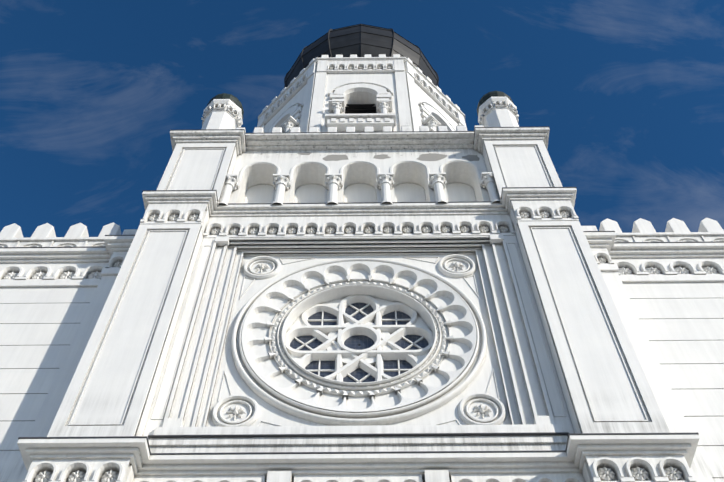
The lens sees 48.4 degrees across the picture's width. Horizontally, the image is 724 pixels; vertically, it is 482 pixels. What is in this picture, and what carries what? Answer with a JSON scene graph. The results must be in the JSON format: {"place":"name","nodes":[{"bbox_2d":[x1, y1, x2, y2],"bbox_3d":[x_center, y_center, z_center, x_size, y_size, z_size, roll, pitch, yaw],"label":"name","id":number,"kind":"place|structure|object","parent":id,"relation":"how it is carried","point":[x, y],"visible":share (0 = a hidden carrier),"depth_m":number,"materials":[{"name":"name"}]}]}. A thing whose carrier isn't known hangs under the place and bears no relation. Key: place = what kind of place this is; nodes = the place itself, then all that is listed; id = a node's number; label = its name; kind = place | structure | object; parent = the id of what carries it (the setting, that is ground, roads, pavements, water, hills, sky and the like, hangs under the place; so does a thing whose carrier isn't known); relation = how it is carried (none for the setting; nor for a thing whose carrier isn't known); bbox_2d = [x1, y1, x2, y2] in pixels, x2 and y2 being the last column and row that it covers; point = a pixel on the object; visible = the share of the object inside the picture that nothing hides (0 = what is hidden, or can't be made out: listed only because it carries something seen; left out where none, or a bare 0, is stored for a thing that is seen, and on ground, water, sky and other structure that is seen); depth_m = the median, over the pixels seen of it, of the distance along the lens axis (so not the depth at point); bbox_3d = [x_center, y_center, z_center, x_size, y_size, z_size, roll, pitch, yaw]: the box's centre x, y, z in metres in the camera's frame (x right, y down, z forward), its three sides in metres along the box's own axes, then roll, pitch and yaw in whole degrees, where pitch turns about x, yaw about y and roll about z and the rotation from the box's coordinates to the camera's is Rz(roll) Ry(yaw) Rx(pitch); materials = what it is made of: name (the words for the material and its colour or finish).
{"place":"outdoors","nodes":[
{"label":"outdoors","id":0,"kind":"place"},
{"bbox_2d":[0,0,723,237],"label":"sky","id":1,"kind":"structure","parent":0,"point":[629,94],"materials":[{"name":"blue"}]},
{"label":"pavement kerb","id":2,"kind":"structure","parent":0,"visible":0},
{"bbox_2d":[47,97,669,481],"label":"facade walls","id":3,"kind":"structure","parent":2,"relation":"on","point":[602,382],"depth_m":13.43,"materials":[{"name":"white paint"}]},
{"bbox_2d":[207,93,243,118],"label":"turret dome","id":4,"kind":"structure","parent":3,"relation":"on","point":[235,100],"depth_m":21.63,"materials":[{"name":"metal"}]},
{"bbox_2d":[231,258,486,425],"bbox_3d":[-0.050,1.637,13.841,4.340,4.340,0.380,0,-57,0],"label":"rose window","id":5,"kind":"structure","parent":3,"relation":"attached to","point":[384,338],"depth_m":13.61,"materials":[{"name":"white stone"}]},
{"bbox_2d":[294,304,423,382],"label":"window muntins","id":6,"kind":"object","parent":5,"relation":"in","point":[322,320],"visible":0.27,"depth_m":13.98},
{"bbox_2d":[290,302,428,382],"bbox_3d":[-0.048,1.800,13.947,2.680,2.680,0.001,0,-57,0],"label":"window glass","id":7,"kind":"object","parent":5,"relation":"in","point":[363,341],"visible":0.35,"depth_m":13.98,"materials":[{"name":"blue glass"}]},
{"bbox_2d":[170,127,549,204],"bbox_3d":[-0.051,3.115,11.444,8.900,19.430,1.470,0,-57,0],"label":"arcade","id":8,"kind":"object","parent":3,"relation":"attached to","point":[281,165],"visible":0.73,"depth_m":18.83},
{"bbox_2d":[0,188,723,481],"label":"decorative molding","id":9,"kind":"structure","parent":3,"relation":"attached to","point":[642,458],"depth_m":12.72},
{"bbox_2d":[0,54,723,237],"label":"merlons","id":10,"kind":"object","parent":3,"relation":"on","point":[640,225],"visible":0.29,"depth_m":17.41,"materials":[{"name":"paint"}]},
{"bbox_2d":[0,226,723,481],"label":"wing walls","id":11,"kind":"structure","parent":3,"relation":"attached to","point":[675,331],"depth_m":13.96,"materials":[{"name":"white paint"}]},
{"bbox_2d":[257,57,466,132],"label":"octagonal tower","id":12,"kind":"structure","parent":3,"relation":"on","point":[321,93],"depth_m":25.37,"materials":[{"name":"white paint"}]},
{"bbox_2d":[345,104,375,113],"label":"drum louvres","id":13,"kind":"object","parent":12,"relation":"in","point":[358,108],"depth_m":24.81,"materials":[{"name":"black"}]},
{"bbox_2d":[284,24,438,87],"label":"onion dome","id":14,"kind":"structure","parent":12,"relation":"on","point":[360,40],"depth_m":30.63,"materials":[{"name":"metal"}]},
{"bbox_2d":[284,28,438,87],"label":"dome ribs","id":15,"kind":"object","parent":14,"relation":"on","point":[390,56],"visible":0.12,"depth_m":31.15,"materials":[{"name":"black metal"}]},
{"bbox_2d":[0,126,723,454],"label":"cornice flashing","id":16,"kind":"object","parent":3,"relation":"attached to","point":[360,435],"visible":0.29,"depth_m":11.37,"materials":[{"name":"grey metal"}]},
{"bbox_2d":[297,152,478,160],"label":"peeled paint patches","id":17,"kind":"object","parent":3,"relation":"attached to","point":[430,157],"visible":1,"depth_m":18.88,"materials":[{"name":"grey"}]},
{"bbox_2d":[477,91,513,114],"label":"turret dome","id":18,"kind":"structure","parent":3,"relation":"on","point":[485,97],"depth_m":21.59,"materials":[{"name":"metal"}]}
]}

